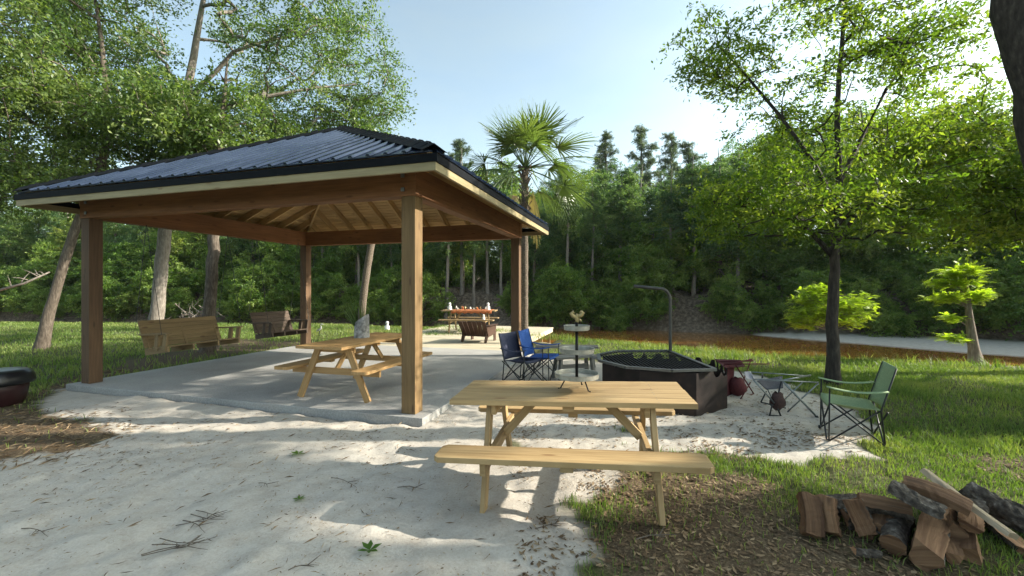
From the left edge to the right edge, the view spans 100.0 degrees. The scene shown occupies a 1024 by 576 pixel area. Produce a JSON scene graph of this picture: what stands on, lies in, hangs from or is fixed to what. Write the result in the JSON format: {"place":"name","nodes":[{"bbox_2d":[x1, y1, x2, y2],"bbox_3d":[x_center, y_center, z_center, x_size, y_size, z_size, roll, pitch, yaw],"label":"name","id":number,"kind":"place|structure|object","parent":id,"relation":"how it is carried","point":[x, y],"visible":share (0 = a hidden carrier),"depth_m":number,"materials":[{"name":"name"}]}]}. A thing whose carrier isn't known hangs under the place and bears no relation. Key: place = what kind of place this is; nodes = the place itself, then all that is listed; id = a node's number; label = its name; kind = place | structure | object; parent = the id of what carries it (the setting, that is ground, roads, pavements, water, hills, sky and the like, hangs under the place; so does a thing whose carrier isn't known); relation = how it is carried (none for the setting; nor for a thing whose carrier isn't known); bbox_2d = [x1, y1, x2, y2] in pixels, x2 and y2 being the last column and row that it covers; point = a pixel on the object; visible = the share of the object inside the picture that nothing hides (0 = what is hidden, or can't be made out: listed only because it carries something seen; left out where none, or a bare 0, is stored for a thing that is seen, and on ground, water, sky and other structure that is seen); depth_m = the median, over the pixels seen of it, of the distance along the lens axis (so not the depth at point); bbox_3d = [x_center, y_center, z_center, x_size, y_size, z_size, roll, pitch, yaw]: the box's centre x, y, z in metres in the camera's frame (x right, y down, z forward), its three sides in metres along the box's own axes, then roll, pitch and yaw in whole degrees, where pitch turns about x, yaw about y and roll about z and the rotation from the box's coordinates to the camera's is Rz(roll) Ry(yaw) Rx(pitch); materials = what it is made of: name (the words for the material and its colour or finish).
{"place":"outdoors","nodes":[
{"label":"outdoors","id":0,"kind":"place"},
{"bbox_2d":[0,0,1012,260],"label":"sky","id":1,"kind":"structure","parent":0,"point":[592,59],"materials":[{"name":"blue"}]},
{"bbox_2d":[0,278,1023,575],"bbox_3d":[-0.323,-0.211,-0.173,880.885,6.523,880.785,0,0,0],"label":"ground","id":2,"kind":"structure","parent":0,"point":[238,526],"depth_m":3.57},
{"bbox_2d":[0,367,35,406],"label":"storage tub","id":3,"kind":"object","parent":2,"relation":"on","point":[14,384],"visible":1,"depth_m":5.93,"materials":[{"name":"red plastic"}]},
{"bbox_2d":[0,195,37,271],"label":"broadleaf tree","id":4,"kind":"object","parent":2,"relation":"on","point":[3,219],"visible":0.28,"depth_m":36.83,"materials":[{"name":"green plant"}]},
{"bbox_2d":[0,267,45,316],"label":"bank shrub","id":5,"kind":"object","parent":2,"relation":"on","point":[15,294],"visible":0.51,"depth_m":32.17,"materials":[{"name":"green plant"}]},
{"bbox_2d":[0,206,66,259],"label":"broadleaf tree","id":6,"kind":"object","parent":2,"relation":"on","point":[30,237],"visible":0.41,"depth_m":35.84,"materials":[{"name":"green plant"}]},
{"bbox_2d":[6,232,80,289],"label":"bank shrub","id":7,"kind":"object","parent":2,"relation":"on","point":[42,264],"visible":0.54,"depth_m":33.71,"materials":[{"name":"green plant"}]},
{"bbox_2d":[0,0,206,350],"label":"oak tree","id":8,"kind":"object","parent":2,"relation":"on","point":[21,167],"visible":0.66,"depth_m":10.77,"materials":[{"name":"green plant"}]},
{"bbox_2d":[103,275,146,321],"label":"bank shrub","id":9,"kind":"object","parent":2,"relation":"on","point":[109,286],"visible":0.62,"depth_m":30.19,"materials":[{"name":"green plant"}]},
{"bbox_2d":[103,240,151,285],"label":"bank shrub","id":10,"kind":"object","parent":2,"relation":"on","point":[127,257],"visible":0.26,"depth_m":32.41,"materials":[{"name":"green plant"}]},
{"bbox_2d":[108,274,150,317],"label":"bank shrub","id":11,"kind":"object","parent":2,"relation":"on","point":[127,292],"visible":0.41,"depth_m":30.42,"materials":[{"name":"green plant"}]},
{"bbox_2d":[103,229,198,285],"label":"bank shrub","id":12,"kind":"object","parent":2,"relation":"on","point":[128,272],"visible":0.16,"depth_m":32.52,"materials":[{"name":"green plant"}]},
{"bbox_2d":[129,267,196,309],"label":"bank shrub","id":13,"kind":"object","parent":2,"relation":"on","point":[169,289],"visible":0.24,"depth_m":30.29,"materials":[{"name":"green plant"}]},
{"bbox_2d":[164,286,203,318],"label":"bank shrub","id":14,"kind":"object","parent":2,"relation":"on","point":[183,298],"visible":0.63,"depth_m":30.14,"materials":[{"name":"green plant"}]},
{"bbox_2d":[74,53,299,352],"bbox_3d":[-8.721,-2.141,11.492,5.396,7.662,4.833,0,0,0],"label":"oak tree","id":15,"kind":"object","parent":2,"relation":"on","point":[200,121],"visible":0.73,"depth_m":10.62,"materials":[{"name":"green plant"}]},
{"bbox_2d":[145,234,233,295],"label":"bank shrub","id":16,"kind":"object","parent":2,"relation":"on","point":[177,269],"visible":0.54,"depth_m":32.03,"materials":[{"name":"green plant"}]},
{"bbox_2d":[153,230,225,269],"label":"broadleaf tree","id":17,"kind":"object","parent":2,"relation":"on","point":[175,242],"visible":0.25,"depth_m":32.49,"materials":[{"name":"green plant"}]},
{"bbox_2d":[2,0,417,333],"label":"oak tree","id":18,"kind":"object","parent":2,"relation":"on","point":[279,124],"visible":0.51,"depth_m":13.01,"materials":[{"name":"green plant"}]},
{"bbox_2d":[180,245,239,296],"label":"bank shrub","id":19,"kind":"object","parent":2,"relation":"on","point":[220,275],"visible":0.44,"depth_m":32.12,"materials":[{"name":"green plant"}]},
{"bbox_2d":[216,270,270,322],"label":"bank shrub","id":20,"kind":"object","parent":2,"relation":"on","point":[228,307],"visible":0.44,"depth_m":28.83,"materials":[{"name":"green plant"}]},
{"bbox_2d":[229,265,293,321],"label":"bank shrub","id":21,"kind":"object","parent":2,"relation":"on","point":[268,279],"visible":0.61,"depth_m":28.73,"materials":[{"name":"green plant"}]},
{"bbox_2d":[221,241,311,292],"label":"bank shrub","id":22,"kind":"object","parent":2,"relation":"on","point":[271,256],"visible":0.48,"depth_m":31.00,"materials":[{"name":"green plant"}]},
{"bbox_2d":[66,345,531,426],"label":"concrete slab","id":23,"kind":"structure","parent":2,"relation":"on","point":[254,381],"depth_m":6.90,"materials":[{"name":"grey concrete"}]},
{"bbox_2d":[12,125,549,414],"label":"pavilion","id":24,"kind":"structure","parent":23,"relation":"on","point":[344,185],"depth_m":6.45,"materials":[{"name":"wood"}]},
{"bbox_2d":[135,225,242,354],"bbox_3d":[-6.334,0.037,8.526,0.789,2.405,1.609,0,0,17],"label":"porch swing","id":25,"kind":"object","parent":24,"relation":"hanging from","point":[183,329],"visible":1,"depth_m":8.49,"materials":[{"name":"brown wood"}]},
{"bbox_2d":[248,240,309,338],"bbox_3d":[-5.704,0.017,10.567,0.789,2.405,1.159,0,0,22],"label":"porch swing","id":26,"kind":"object","parent":24,"relation":"hanging from","point":[266,324],"visible":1,"depth_m":10.59,"materials":[{"name":"brown wood"}]},
{"bbox_2d":[274,332,431,402],"bbox_3d":[-2.300,1.168,6.550,1.490,0.790,1.850,0,0,17],"label":"picnic table","id":27,"kind":"object","parent":23,"relation":"on","point":[344,348],"visible":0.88,"depth_m":6.06,"materials":[{"name":"brown wood"}]},
{"bbox_2d":[282,271,344,322],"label":"bank shrub","id":28,"kind":"object","parent":2,"relation":"on","point":[319,307],"visible":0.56,"depth_m":28.69,"materials":[{"name":"green plant"}]},
{"bbox_2d":[279,244,353,292],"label":"bank shrub","id":29,"kind":"object","parent":2,"relation":"on","point":[318,268],"visible":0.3,"depth_m":30.86,"materials":[{"name":"green plant"}]},
{"bbox_2d":[312,272,356,314],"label":"bank shrub","id":30,"kind":"object","parent":2,"relation":"on","point":[335,284],"visible":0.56,"depth_m":28.90,"materials":[{"name":"green plant"}]},
{"bbox_2d":[347,274,399,323],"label":"bank shrub","id":31,"kind":"object","parent":2,"relation":"on","point":[377,310],"visible":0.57,"depth_m":27.73,"materials":[{"name":"green plant"}]},
{"bbox_2d":[373,265,431,320],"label":"bank shrub","id":32,"kind":"object","parent":2,"relation":"on","point":[388,275],"visible":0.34,"depth_m":27.94,"materials":[{"name":"green plant"}]},
{"bbox_2d":[380,272,458,325],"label":"bank shrub","id":33,"kind":"object","parent":2,"relation":"on","point":[437,305],"visible":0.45,"depth_m":27.40,"materials":[{"name":"green plant"}]},
{"bbox_2d":[424,241,464,318],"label":"slender tree","id":34,"kind":"object","parent":2,"relation":"on","point":[436,246],"visible":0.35,"depth_m":28.16,"materials":[{"name":"green plant"}]},
{"bbox_2d":[422,245,479,289],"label":"bank shrub","id":35,"kind":"object","parent":2,"relation":"on","point":[454,277],"visible":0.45,"depth_m":31.02,"materials":[{"name":"green plant"}]},
{"bbox_2d":[380,325,552,350],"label":"wooden deck","id":36,"kind":"structure","parent":2,"relation":"on","point":[445,341],"depth_m":12.93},
{"bbox_2d":[458,321,497,342],"bbox_3d":[-0.979,1.244,12.505,0.880,0.608,0.900,0,0,22],"label":"lounge chair","id":37,"kind":"object","parent":36,"relation":"on","point":[472,329],"visible":1,"depth_m":12.25,"materials":[{"name":"brown wood"}]},
{"bbox_2d":[456,240,491,306],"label":"slender tree","id":38,"kind":"object","parent":2,"relation":"on","point":[476,250],"visible":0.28,"depth_m":28.47,"materials":[{"name":"green plant"}]},
{"bbox_2d":[0,321,1023,575],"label":"grass","id":39,"kind":"structure","parent":2,"relation":"on","point":[966,441],"depth_m":6.08,"materials":[{"name":"green plant"}]},
{"bbox_2d":[0,369,1023,575],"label":"leaf litter","id":40,"kind":"object","parent":2,"relation":"on","point":[662,568],"visible":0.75,"depth_m":3.29,"materials":[{"name":"plant"}]},
{"bbox_2d":[498,331,544,380],"bbox_3d":[0.140,1.197,7.373,0.623,0.846,0.613,0,0,38],"label":"camp chair","id":41,"kind":"object","parent":2,"relation":"on","point":[510,345],"visible":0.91,"depth_m":7.45,"materials":[{"name":"blue fabric"}]},
{"bbox_2d":[453,99,599,329],"bbox_3d":[0.315,-1.871,12.021,4.378,6.983,4.719,0,0,0],"label":"cabbage palm","id":42,"kind":"object","parent":2,"relation":"on","point":[524,133],"visible":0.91,"depth_m":11.91,"materials":[{"name":"green plant"}]},
{"bbox_2d":[508,199,565,288],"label":"broadleaf tree","id":43,"kind":"object","parent":2,"relation":"on","point":[542,260],"visible":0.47,"depth_m":28.28,"materials":[{"name":"green plant"}]},
{"bbox_2d":[517,328,560,380],"bbox_3d":[0.464,1.183,7.636,0.642,0.873,0.632,0,0,24],"label":"camp chair","id":44,"kind":"object","parent":2,"relation":"on","point":[525,339],"visible":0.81,"depth_m":7.73,"materials":[{"name":"blue fabric"}]},
{"bbox_2d":[528,269,573,328],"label":"bank shrub","id":45,"kind":"object","parent":2,"relation":"on","point":[542,298],"visible":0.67,"depth_m":25.38,"materials":[{"name":"green plant"}]},
{"bbox_2d":[548,191,584,266],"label":"slender tree","id":46,"kind":"object","parent":2,"relation":"on","point":[557,225],"visible":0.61,"depth_m":27.86,"materials":[{"name":"green plant"}]},
{"bbox_2d":[543,202,591,268],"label":"broadleaf tree","id":47,"kind":"object","parent":2,"relation":"on","point":[572,243],"visible":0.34,"depth_m":29.10,"materials":[{"name":"green plant"}]},
{"bbox_2d":[534,261,607,324],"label":"bank shrub","id":48,"kind":"object","parent":2,"relation":"on","point":[566,281],"visible":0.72,"depth_m":25.18,"materials":[{"name":"green plant"}]},
{"bbox_2d":[434,380,714,525],"bbox_3d":[0.489,1.243,3.562,1.850,0.790,1.490,-2,0,10],"label":"picnic table","id":49,"kind":"object","parent":2,"relation":"on","point":[519,401],"visible":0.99,"depth_m":3.20,"materials":[{"name":"brown wood"}]},
{"bbox_2d":[554,310,598,391],"bbox_3d":[0.535,0.507,3.550,0.368,0.651,0.368,0,0,0],"label":"tiered tray","id":50,"kind":"object","parent":49,"relation":"on","point":[575,374],"visible":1,"depth_m":3.54,"materials":[{"name":"black metal"}]},
{"bbox_2d":[576,172,607,281],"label":"slender tree","id":51,"kind":"object","parent":2,"relation":"on","point":[593,223],"visible":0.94,"depth_m":27.37,"materials":[{"name":"green plant"}]},
{"bbox_2d":[555,228,645,295],"bbox_3d":[5.478,-1.342,28.295,6.644,5.328,4.553,0,0,7],"label":"bank shrub","id":52,"kind":"object","parent":2,"relation":"on","point":[602,258],"visible":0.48,"depth_m":27.57,"materials":[{"name":"green plant"}]},
{"bbox_2d":[590,162,620,253],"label":"slender tree","id":53,"kind":"object","parent":2,"relation":"on","point":[603,177],"visible":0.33,"depth_m":29.80,"materials":[{"name":"green plant"}]},
{"bbox_2d":[579,286,633,331],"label":"bank shrub","id":54,"kind":"object","parent":2,"relation":"on","point":[601,300],"visible":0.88,"depth_m":24.96,"materials":[{"name":"green plant"}]},
{"bbox_2d":[589,130,635,200],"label":"pine tree","id":55,"kind":"object","parent":2,"relation":"on","point":[606,152],"visible":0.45,"depth_m":39.60,"materials":[{"name":"green plant"}]},
{"bbox_2d":[596,156,646,284],"bbox_3d":[7.052,-3.893,27.604,3.058,8.854,2.834,0,0,-7],"label":"slender tree","id":56,"kind":"object","parent":2,"relation":"on","point":[622,177],"visible":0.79,"depth_m":27.34,"materials":[{"name":"green plant"}]},
{"bbox_2d":[608,160,652,257],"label":"slender tree","id":57,"kind":"object","parent":2,"relation":"on","point":[638,206],"visible":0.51,"depth_m":27.32,"materials":[{"name":"green plant"}]},
{"bbox_2d":[624,124,664,195],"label":"pine tree","id":58,"kind":"object","parent":2,"relation":"on","point":[640,141],"visible":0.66,"depth_m":41.51,"materials":[{"name":"green plant"}]},
{"bbox_2d":[603,239,691,306],"bbox_3d":[7.884,-0.702,25.961,4.998,4.541,4.142,0,0,-3],"label":"bank shrub","id":59,"kind":"object","parent":2,"relation":"on","point":[644,254],"visible":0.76,"depth_m":25.20,"materials":[{"name":"green plant"}]},
{"bbox_2d":[596,213,707,292],"bbox_3d":[9.257,-1.921,27.720,7.475,6.163,6.589,0,0,32],"label":"bank shrub","id":60,"kind":"object","parent":2,"relation":"on","point":[641,231],"visible":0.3,"depth_m":26.33,"materials":[{"name":"green plant"}]},
{"bbox_2d":[633,273,678,324],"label":"bank shrub","id":61,"kind":"object","parent":2,"relation":"on","point":[661,307],"visible":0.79,"depth_m":24.47,"materials":[{"name":"green plant"}]},
{"bbox_2d":[590,285,726,415],"bbox_3d":[2.081,0.807,6.232,1.880,1.725,1.758,0,0,0],"label":"fire pit","id":62,"kind":"object","parent":2,"relation":"on","point":[701,383],"visible":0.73,"depth_m":5.67,"materials":[{"name":"metal"}]},
{"bbox_2d":[654,131,680,185],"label":"pine tree","id":63,"kind":"object","parent":2,"relation":"on","point":[672,146],"visible":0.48,"depth_m":43.73,"materials":[{"name":"green plant"}]},
{"bbox_2d":[648,173,690,290],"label":"slender tree","id":64,"kind":"object","parent":2,"relation":"on","point":[670,205],"visible":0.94,"depth_m":25.30,"materials":[{"name":"green plant"}]},
{"bbox_2d":[641,183,699,290],"bbox_3d":[9.811,-2.936,26.786,3.847,6.901,4.373,0,0,-17],"label":"broadleaf tree","id":65,"kind":"object","parent":2,"relation":"on","point":[679,248],"visible":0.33,"depth_m":26.00,"materials":[{"name":"green plant"}]},
{"bbox_2d":[671,152,712,295],"bbox_3d":[10.774,-3.798,25.628,2.812,8.597,2.689,0,0,43],"label":"slender tree","id":66,"kind":"object","parent":2,"relation":"on","point":[690,172],"visible":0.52,"depth_m":25.45,"materials":[{"name":"green plant"}]},
{"bbox_2d":[668,214,771,292],"bbox_3d":[12.031,-1.751,26.206,6.182,5.512,6.031,0,0,8],"label":"bank shrub","id":67,"kind":"object","parent":2,"relation":"on","point":[705,270],"visible":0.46,"depth_m":24.98,"materials":[{"name":"green plant"}]},
{"bbox_2d":[680,157,772,290],"bbox_3d":[11.920,-3.554,24.988,5.408,8.318,4.982,0,0,41],"label":"broadleaf tree","id":68,"kind":"object","parent":2,"relation":"on","point":[713,246],"visible":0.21,"depth_m":24.15,"materials":[{"name":"green plant"}]},
{"bbox_2d":[695,272,768,333],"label":"bank shrub","id":69,"kind":"object","parent":2,"relation":"on","point":[724,299],"visible":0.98,"depth_m":23.12,"materials":[{"name":"green plant"}]},
{"bbox_2d":[715,359,769,398],"bbox_3d":[3.461,1.382,6.571,0.635,0.563,0.558,0,0,0],"label":"camp chair","id":70,"kind":"object","parent":2,"relation":"on","point":[736,386],"visible":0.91,"depth_m":6.43,"materials":[{"name":"red fabric"}]},
{"bbox_2d":[731,280,801,331],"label":"bank shrub","id":71,"kind":"object","parent":2,"relation":"on","point":[768,295],"visible":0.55,"depth_m":22.52,"materials":[{"name":"green plant"}]},
{"bbox_2d":[744,231,810,292],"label":"bank shrub","id":72,"kind":"object","parent":2,"relation":"on","point":[779,259],"visible":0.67,"depth_m":24.51,"materials":[{"name":"green plant"}]},
{"bbox_2d":[744,371,818,417],"bbox_3d":[3.563,1.398,5.655,1.071,0.517,0.606,0,0,0],"label":"camp chair","id":73,"kind":"object","parent":2,"relation":"on","point":[777,401],"visible":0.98,"depth_m":5.49,"materials":[{"name":"grey fabric"}]},
{"bbox_2d":[758,266,852,332],"bbox_3d":[14.781,0.701,21.912,4.383,3.602,3.977,0,0,25],"label":"bank shrub","id":74,"kind":"object","parent":2,"relation":"on","point":[820,277],"visible":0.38,"depth_m":21.30,"materials":[{"name":"green plant"}]},
{"bbox_2d":[796,491,824,538],"bbox_3d":[1.988,1.511,2.856,0.139,0.281,0.233,0,0,25],"label":"split log","id":75,"kind":"object","parent":2,"relation":"on","point":[812,520],"visible":0.99,"depth_m":2.82,"materials":[{"name":"brown wood"}]},
{"bbox_2d":[815,494,841,537],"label":"split log","id":76,"kind":"object","parent":2,"relation":"on","point":[830,513],"visible":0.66,"depth_m":2.80,"materials":[{"name":"brown wood"}]},
{"bbox_2d":[780,235,877,294],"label":"bank shrub","id":77,"kind":"object","parent":2,"relation":"on","point":[819,262],"visible":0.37,"depth_m":23.57,"materials":[{"name":"green plant"}]},
{"bbox_2d":[781,281,881,330],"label":"cypress sapling","id":78,"kind":"object","parent":2,"relation":"on","point":[805,319],"visible":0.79,"depth_m":13.05,"materials":[{"name":"green plant"}]},
{"bbox_2d":[651,0,1013,386],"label":"young oak tree","id":79,"kind":"object","parent":2,"relation":"on","point":[864,204],"visible":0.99,"depth_m":6.83,"materials":[{"name":"green plant"}]},
{"bbox_2d":[818,361,896,448],"bbox_3d":[3.693,1.206,4.603,0.610,0.828,0.600,0,0,28],"label":"camp chair","id":80,"kind":"object","parent":2,"relation":"on","point":[882,384],"visible":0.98,"depth_m":4.59,"materials":[{"name":"green fabric"}]},
{"bbox_2d":[842,497,880,536],"bbox_3d":[2.284,1.493,2.801,0.127,0.256,0.187,0,0,-39],"label":"split log","id":81,"kind":"object","parent":2,"relation":"on","point":[860,516],"visible":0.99,"depth_m":2.78,"materials":[{"name":"brown wood"}]},
{"bbox_2d":[815,142,914,290],"bbox_3d":[18.730,-3.664,22.845,5.070,8.324,4.904,0,0,6],"label":"broadleaf tree","id":82,"kind":"object","parent":2,"relation":"on","point":[871,243],"visible":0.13,"depth_m":21.98,"materials":[{"name":"green plant"}]},
{"bbox_2d":[839,278,908,337],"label":"bank shrub","id":83,"kind":"object","parent":2,"relation":"on","point":[880,321],"visible":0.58,"depth_m":20.02,"materials":[{"name":"green plant"}]},
{"bbox_2d":[841,234,927,294],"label":"bank shrub","id":84,"kind":"object","parent":2,"relation":"on","point":[885,271],"visible":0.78,"depth_m":21.54,"materials":[{"name":"green plant"}]},
{"bbox_2d":[879,517,915,557],"bbox_3d":[2.471,1.552,2.760,0.489,0.159,0.148,0,0,-41],"label":"split log","id":85,"kind":"object","parent":2,"relation":"on","point":[894,537],"visible":0.81,"depth_m":2.63,"materials":[{"name":"grey wood"}]},
{"bbox_2d":[856,492,913,519],"bbox_3d":[2.441,1.437,2.814,0.278,0.097,0.157,0,0,29],"label":"split log","id":86,"kind":"object","parent":85,"relation":"on","point":[884,505],"visible":0.88,"depth_m":2.79,"materials":[{"name":"brown wood"}]},
{"bbox_2d":[847,208,984,293],"bbox_3d":[20.637,-1.394,21.966,5.953,5.393,6.302,0,0,2],"label":"bank shrub","id":87,"kind":"object","parent":2,"relation":"on","point":[913,260],"visible":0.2,"depth_m":21.26,"materials":[{"name":"green plant"}]},
{"bbox_2d":[868,274,964,337],"bbox_3d":[18.431,0.903,19.637,3.050,3.114,3.156,0,0,-4],"label":"bank shrub","id":88,"kind":"object","parent":2,"relation":"on","point":[928,311],"visible":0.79,"depth_m":19.14,"materials":[{"name":"green plant"}]},
{"bbox_2d":[827,79,1023,269],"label":"water oak tree","id":89,"kind":"object","parent":2,"relation":"on","point":[1003,216],"visible":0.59,"depth_m":8.14,"materials":[{"name":"green plant"}]},
{"bbox_2d":[909,512,949,571],"bbox_3d":[2.589,1.524,2.649,0.573,0.222,0.172,0,0,-39],"label":"split log","id":90,"kind":"object","parent":2,"relation":"on","point":[929,542],"visible":0.88,"depth_m":2.52,"materials":[{"name":"brown wood"}]},
{"bbox_2d":[887,479,948,520],"bbox_3d":[2.490,1.313,2.644,0.175,0.176,0.267,0,0,-37],"label":"split log","id":91,"kind":"object","parent":90,"relation":"on","point":[914,499],"visible":1,"depth_m":2.61,"materials":[{"name":"grey wood"}]},
{"bbox_2d":[896,249,1021,333],"bbox_3d":[20.031,0.286,19.252,4.219,3.996,4.383,0,0,37],"label":"bank shrub","id":92,"kind":"object","parent":2,"relation":"on","point":[987,310],"visible":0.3,"depth_m":18.47,"materials":[{"name":"green plant"}]},
{"bbox_2d":[916,260,1001,364],"bbox_3d":[9.963,0.571,9.495,1.662,2.363,1.094,0,0,0],"label":"cypress sapling","id":93,"kind":"object","parent":2,"relation":"on","point":[961,281],"visible":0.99,"depth_m":9.43,"materials":[{"name":"green plant"}]},
{"bbox_2d":[957,530,982,565],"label":"split log","id":94,"kind":"object","parent":2,"relation":"on","point":[970,546],"visible":0.54,"depth_m":2.54,"materials":[{"name":"brown wood"}]},
{"bbox_2d":[955,510,984,533],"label":"split log","id":95,"kind":"object","parent":94,"relation":"on","point":[972,522],"visible":0.77,"depth_m":2.64,"materials":[{"name":"brown wood"}]},
{"bbox_2d":[920,468,1019,539],"bbox_3d":[2.829,1.331,2.679,0.114,0.246,0.460,0,0,-10],"label":"split log","id":96,"kind":"object","parent":95,"relation":"on","point":[983,514],"visible":0.77,"depth_m":2.57,"materials":[{"name":"brown wood"}]},
{"bbox_2d":[902,475,972,516],"bbox_3d":[2.679,1.301,2.718,0.156,0.118,0.330,0,0,-36],"label":"split log","id":97,"kind":"object","parent":96,"relation":"on","point":[954,500],"visible":0.92,"depth_m":2.67,"materials":[{"name":"brown wood"}]},
{"bbox_2d":[935,214,1023,292],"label":"bank shrub","id":98,"kind":"object","parent":2,"relation":"on","point":[996,259],"visible":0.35,"depth_m":19.46,"materials":[{"name":"green plant"}]},
{"bbox_2d":[958,481,1023,534],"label":"split log","id":99,"kind":"object","parent":2,"relation":"on","point":[1006,513],"visible":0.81,"depth_m":2.86,"materials":[{"name":"grey wood"}]},
{"bbox_2d":[960,247,1023,340],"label":"bank shrub","id":100,"kind":"object","parent":2,"relation":"on","point":[1016,296],"visible":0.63,"depth_m":17.53,"materials":[{"name":"green plant"}]},
{"bbox_2d":[989,0,1023,168],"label":"tall oak tree","id":101,"kind":"object","parent":2,"relation":"on","point":[1006,17],"visible":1,"depth_m":4.99,"materials":[{"name":"brown plant"}]},
{"bbox_2d":[0,320,1023,366],"bbox_3d":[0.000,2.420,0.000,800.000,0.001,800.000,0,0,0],"label":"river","id":102,"kind":"structure","parent":0,"point":[766,344],"depth_m":18.40,"materials":[{"name":"liquid"}]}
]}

